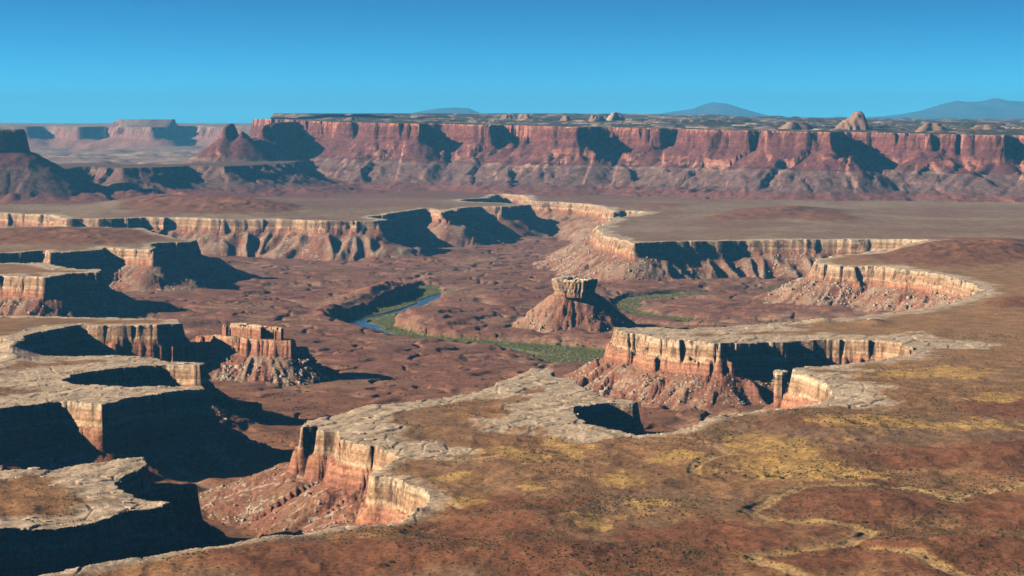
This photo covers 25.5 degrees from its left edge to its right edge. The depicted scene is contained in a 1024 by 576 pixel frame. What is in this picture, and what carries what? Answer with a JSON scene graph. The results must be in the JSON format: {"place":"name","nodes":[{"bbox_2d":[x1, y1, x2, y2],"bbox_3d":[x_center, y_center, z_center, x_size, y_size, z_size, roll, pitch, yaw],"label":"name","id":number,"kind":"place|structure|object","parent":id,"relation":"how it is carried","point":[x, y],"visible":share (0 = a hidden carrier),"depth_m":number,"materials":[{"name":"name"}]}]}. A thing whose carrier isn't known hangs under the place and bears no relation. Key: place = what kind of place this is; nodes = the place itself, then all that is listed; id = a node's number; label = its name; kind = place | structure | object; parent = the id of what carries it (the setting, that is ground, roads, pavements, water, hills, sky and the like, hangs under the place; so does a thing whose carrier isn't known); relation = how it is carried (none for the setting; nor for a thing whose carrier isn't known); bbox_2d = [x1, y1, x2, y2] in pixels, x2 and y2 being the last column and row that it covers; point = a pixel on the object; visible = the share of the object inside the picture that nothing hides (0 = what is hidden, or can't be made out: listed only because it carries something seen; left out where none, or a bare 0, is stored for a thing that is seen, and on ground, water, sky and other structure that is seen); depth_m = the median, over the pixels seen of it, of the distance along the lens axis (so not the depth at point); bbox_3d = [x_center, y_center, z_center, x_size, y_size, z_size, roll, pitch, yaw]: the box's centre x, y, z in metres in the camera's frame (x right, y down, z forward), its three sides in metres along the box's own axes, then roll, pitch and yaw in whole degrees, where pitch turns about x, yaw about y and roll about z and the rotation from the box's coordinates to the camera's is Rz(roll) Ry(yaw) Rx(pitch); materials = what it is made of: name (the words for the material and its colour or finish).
{"place":"outdoors","nodes":[
{"label":"outdoors","id":0,"kind":"place"},
{"bbox_2d":[0,263,142,317],"bbox_3d":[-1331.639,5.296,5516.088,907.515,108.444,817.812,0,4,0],"label":"headland","id":1,"kind":"structure","parent":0,"point":[90,293],"depth_m":5287.43,"materials":[{"name":"stone"}]},
{"bbox_2d":[0,316,198,362],"bbox_3d":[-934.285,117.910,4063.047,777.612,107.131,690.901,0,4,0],"label":"headland","id":2,"kind":"structure","parent":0,"point":[166,340],"depth_m":4036.34,"materials":[{"name":"stone"}]},
{"bbox_2d":[30,146,204,163],"bbox_3d":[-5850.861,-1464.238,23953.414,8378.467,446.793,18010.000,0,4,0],"label":"valley","id":3,"kind":"structure","parent":0,"point":[168,154],"depth_m":18032.97,"materials":[{"name":"soil"}]},
{"bbox_2d":[0,226,257,291],"bbox_3d":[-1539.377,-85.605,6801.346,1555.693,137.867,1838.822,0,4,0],"label":"headland","id":4,"kind":"structure","parent":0,"point":[165,266],"depth_m":6262.46,"materials":[{"name":"stone"}]},
{"bbox_2d":[0,341,273,480],"bbox_3d":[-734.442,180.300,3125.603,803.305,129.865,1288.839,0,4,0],"label":"headland","id":5,"kind":"structure","parent":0,"point":[161,417],"depth_m":3053.74,"materials":[{"name":"stone"}]},
{"bbox_2d":[213,384,274,422],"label":"shadow","id":6,"kind":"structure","parent":5,"relation":"attached to","point":[250,410],"depth_m":3429.63,"materials":[{"name":"stone"}]},
{"bbox_2d":[0,116,302,150],"bbox_3d":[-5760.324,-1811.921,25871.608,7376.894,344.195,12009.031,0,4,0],"label":"mesa","id":7,"kind":"structure","parent":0,"point":[135,133],"depth_m":21975.57,"materials":[{"name":"red stone"}]},
{"bbox_2d":[0,161,388,204],"bbox_3d":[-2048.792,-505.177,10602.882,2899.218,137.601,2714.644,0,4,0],"label":"ridge","id":8,"kind":"structure","parent":0,"point":[242,179],"depth_m":10421.38,"materials":[{"name":"stone"}]},
{"bbox_2d":[0,129,98,199],"bbox_3d":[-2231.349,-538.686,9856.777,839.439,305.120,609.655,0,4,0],"label":"butte","id":9,"kind":"object","parent":8,"relation":"on","point":[25,171],"visible":1,"depth_m":9813.18,"materials":[{"name":"red stone"}]},
{"bbox_2d":[39,525,378,575],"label":"canyon rim","id":10,"kind":"object","parent":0,"point":[114,564],"visible":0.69,"depth_m":1922.12,"materials":[{"name":"stone"}]},
{"bbox_2d":[0,193,648,260],"bbox_3d":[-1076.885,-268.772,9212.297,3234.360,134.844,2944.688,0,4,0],"label":"canyon rim","id":11,"kind":"object","parent":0,"point":[414,231],"visible":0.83,"depth_m":8169.28,"materials":[{"name":"stone"}]},
{"bbox_2d":[198,368,647,535],"bbox_3d":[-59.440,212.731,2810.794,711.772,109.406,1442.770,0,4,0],"label":"headland","id":12,"kind":"structure","parent":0,"point":[361,452],"depth_m":2690.62,"materials":[{"name":"stone"}]},
{"bbox_2d":[337,479,362,511],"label":"rock spur","id":13,"kind":"structure","parent":12,"relation":"on","point":[351,499],"depth_m":2548.90,"materials":[{"name":"stone"}]},
{"bbox_2d":[415,107,478,112],"bbox_3d":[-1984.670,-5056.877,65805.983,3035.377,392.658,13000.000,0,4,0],"label":"mountain","id":14,"kind":"structure","parent":0,"point":[454,110],"depth_m":64730.77,"materials":[{"name":"blue stone"}]},
{"bbox_2d":[343,293,593,359],"bbox_3d":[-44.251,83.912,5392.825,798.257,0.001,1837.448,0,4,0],"label":"river","id":15,"kind":"structure","parent":0,"point":[362,322],"depth_m":5462.67,"materials":[{"name":"teal liquid"}]},
{"bbox_2d":[101,236,904,543],"bbox_3d":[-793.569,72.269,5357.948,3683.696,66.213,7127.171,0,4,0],"label":"canyon floor","id":16,"kind":"structure","parent":0,"point":[473,263],"depth_m":5302.98,"materials":[{"name":"soil"}]},
{"bbox_2d":[0,457,208,575],"bbox_3d":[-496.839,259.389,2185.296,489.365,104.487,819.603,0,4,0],"label":"headland","id":17,"kind":"structure","parent":16,"relation":"on","point":[121,513],"depth_m":2172.16,"materials":[{"name":"stone"}]},
{"bbox_2d":[149,481,233,546],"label":"shadow","id":18,"kind":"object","parent":17,"relation":"attached to","point":[189,520],"visible":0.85,"depth_m":2494.16,"materials":[{"name":"stone"}]},
{"bbox_2d":[103,337,213,368],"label":"rock spur","id":19,"kind":"structure","parent":16,"relation":"on","point":[203,352],"depth_m":4080.00,"materials":[{"name":"stone"}]},
{"bbox_2d":[135,300,195,311],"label":"shadow","id":20,"kind":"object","parent":16,"relation":"on","point":[149,306],"visible":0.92,"depth_m":5465.96,"materials":[{"name":"stone"}]},
{"bbox_2d":[195,323,345,386],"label":"butte","id":21,"kind":"object","parent":16,"relation":"on","point":[276,356],"visible":0.84,"depth_m":4036.37,"materials":[{"name":"stone"}]},
{"bbox_2d":[135,269,895,536],"bbox_3d":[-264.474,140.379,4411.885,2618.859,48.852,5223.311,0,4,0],"label":"canyon scrub","id":22,"kind":"object","parent":16,"relation":"on","point":[263,461],"visible":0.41,"depth_m":4507.39,"materials":[{"name":"green plant"}]},
{"bbox_2d":[348,284,787,362],"bbox_3d":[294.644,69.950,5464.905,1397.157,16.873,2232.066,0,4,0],"label":"riverside thicket","id":23,"kind":"object","parent":16,"relation":"on","point":[553,358],"visible":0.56,"depth_m":5492.54,"materials":[{"name":"green plant"}]},
{"bbox_2d":[511,275,638,332],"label":"butte","id":24,"kind":"object","parent":16,"relation":"on","point":[571,303],"visible":0.96,"depth_m":5057.78,"materials":[{"name":"stone"}]},
{"bbox_2d":[533,211,951,281],"bbox_3d":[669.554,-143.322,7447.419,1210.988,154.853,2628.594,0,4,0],"label":"headland","id":25,"kind":"structure","parent":16,"relation":"on","point":[600,253],"depth_m":6738.48,"materials":[{"name":"stone"}]},
{"bbox_2d":[565,315,1009,412],"bbox_3d":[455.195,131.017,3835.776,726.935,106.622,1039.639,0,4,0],"label":"headland","id":26,"kind":"structure","parent":16,"relation":"on","point":[736,366],"depth_m":3775.29,"materials":[{"name":"stone"}]},
{"bbox_2d":[603,351,676,406],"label":"rock spur","id":27,"kind":"structure","parent":26,"relation":"attached to","point":[656,389],"depth_m":3767.66,"materials":[{"name":"stone"}]},
{"bbox_2d":[755,247,1005,317],"bbox_3d":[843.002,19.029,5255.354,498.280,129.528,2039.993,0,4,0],"label":"canyon rim","id":28,"kind":"object","parent":16,"relation":"on","point":[907,289],"visible":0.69,"depth_m":5503.44,"materials":[{"name":"stone"}]},
{"bbox_2d":[0,199,1023,575],"bbox_3d":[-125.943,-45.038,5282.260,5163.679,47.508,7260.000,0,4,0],"label":"desert bench","id":29,"kind":"object","parent":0,"point":[986,245],"visible":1,"depth_m":2414.12,"materials":[{"name":"soil"}]},
{"bbox_2d":[0,331,1023,575],"bbox_3d":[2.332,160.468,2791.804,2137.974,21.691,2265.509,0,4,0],"label":"scrub","id":30,"kind":"object","parent":29,"relation":"on","point":[598,509],"visible":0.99,"depth_m":2172.16,"materials":[{"name":"plant"}]},
{"bbox_2d":[0,163,1023,209],"bbox_3d":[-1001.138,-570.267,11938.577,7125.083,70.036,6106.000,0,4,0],"label":"plateau","id":31,"kind":"structure","parent":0,"point":[395,200],"depth_m":9461.73,"materials":[{"name":"soil"}]},
{"bbox_2d":[0,0,1023,122],"label":"sky","id":32,"kind":"structure","parent":0,"point":[62,61],"materials":[{"name":"blue"}]},
{"bbox_2d":[501,233,562,240],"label":"canyon floor","id":33,"kind":"structure","parent":0,"point":[521,237],"depth_m":8989.13,"materials":[{"name":"soil"}]},
{"bbox_2d":[187,116,1023,203],"bbox_3d":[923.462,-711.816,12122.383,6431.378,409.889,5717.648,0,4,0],"label":"mesa","id":34,"kind":"structure","parent":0,"point":[741,159],"depth_m":10835.32,"materials":[{"name":"red stone"}]},
{"bbox_2d":[181,120,308,163],"bbox_3d":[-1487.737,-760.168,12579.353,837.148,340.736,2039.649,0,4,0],"label":"butte","id":35,"kind":"object","parent":34,"relation":"on","point":[274,141],"visible":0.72,"depth_m":11881.90,"materials":[{"name":"red stone"}]},
{"bbox_2d":[344,117,359,120],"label":"rock outcrop","id":36,"kind":"object","parent":34,"relation":"on","point":[350,118],"visible":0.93,"depth_m":13734.86,"materials":[{"name":"stone"}]},
{"bbox_2d":[499,115,513,119],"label":"rock outcrop","id":37,"kind":"object","parent":34,"relation":"on","point":[506,117],"visible":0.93,"depth_m":13737.48,"materials":[{"name":"stone"}]},
{"bbox_2d":[516,114,530,118],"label":"rock outcrop","id":38,"kind":"object","parent":34,"relation":"on","point":[523,116],"visible":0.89,"depth_m":13732.76,"materials":[{"name":"stone"}]},
{"bbox_2d":[560,116,570,120],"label":"rock outcrop","id":39,"kind":"object","parent":34,"relation":"on","point":[565,118],"visible":0.98,"depth_m":13741.96,"materials":[{"name":"stone"}]},
{"bbox_2d":[588,115,597,121],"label":"rock outcrop","id":40,"kind":"object","parent":34,"relation":"on","point":[591,118],"visible":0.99,"depth_m":13744.23,"materials":[{"name":"stone"}]},
{"bbox_2d":[592,116,605,121],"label":"rock outcrop","id":41,"kind":"object","parent":34,"relation":"on","point":[599,118],"visible":1,"depth_m":13734.25,"materials":[{"name":"stone"}]},
{"bbox_2d":[606,112,624,120],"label":"rock dome","id":42,"kind":"object","parent":34,"relation":"on","point":[616,116],"visible":1,"depth_m":13428.90,"materials":[{"name":"white stone"}]},
{"bbox_2d":[270,113,1023,123],"bbox_3d":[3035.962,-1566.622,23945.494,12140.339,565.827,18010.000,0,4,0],"label":"plateau","id":43,"kind":"structure","parent":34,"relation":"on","point":[546,115],"depth_m":17264.38,"materials":[{"name":"red stone"}]},
{"bbox_2d":[778,122,815,129],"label":"rock outcrop","id":44,"kind":"object","parent":34,"relation":"on","point":[798,125],"visible":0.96,"depth_m":11313.94,"materials":[{"name":"stone"}]},
{"bbox_2d":[833,111,872,129],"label":"rock dome","id":45,"kind":"object","parent":34,"relation":"on","point":[856,120],"visible":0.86,"depth_m":11202.74,"materials":[{"name":"stone"}]},
{"bbox_2d":[915,123,945,131],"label":"rock outcrop","id":46,"kind":"object","parent":34,"relation":"on","point":[931,126],"visible":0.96,"depth_m":10824.29,"materials":[{"name":"stone"}]},
{"bbox_2d":[970,125,1002,129],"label":"rock outcrop","id":47,"kind":"object","parent":34,"relation":"on","point":[983,127],"visible":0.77,"depth_m":11126.50,"materials":[{"name":"stone"}]},
{"bbox_2d":[662,102,767,116],"bbox_3d":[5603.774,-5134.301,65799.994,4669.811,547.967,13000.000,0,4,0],"label":"mountain","id":48,"kind":"structure","parent":0,"point":[714,108],"depth_m":63951.61,"materials":[{"name":"blue stone"}]},
{"bbox_2d":[579,368,907,443],"bbox_3d":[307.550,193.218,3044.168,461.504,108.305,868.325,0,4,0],"label":"canyon rim","id":49,"kind":"object","parent":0,"point":[807,388],"visible":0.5,"depth_m":3117.84,"materials":[{"name":"stone"}]},
{"bbox_2d":[773,370,787,407],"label":"rock pillar","id":50,"kind":"object","parent":49,"relation":"on","point":[780,382],"visible":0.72,"depth_m":3327.66,"materials":[{"name":"stone"}]},
{"bbox_2d":[829,98,1023,118],"bbox_3d":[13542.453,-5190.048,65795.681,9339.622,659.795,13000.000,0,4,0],"label":"mountain","id":51,"kind":"structure","parent":0,"point":[993,108],"depth_m":63660.44,"materials":[{"name":"blue stone"}]}
]}

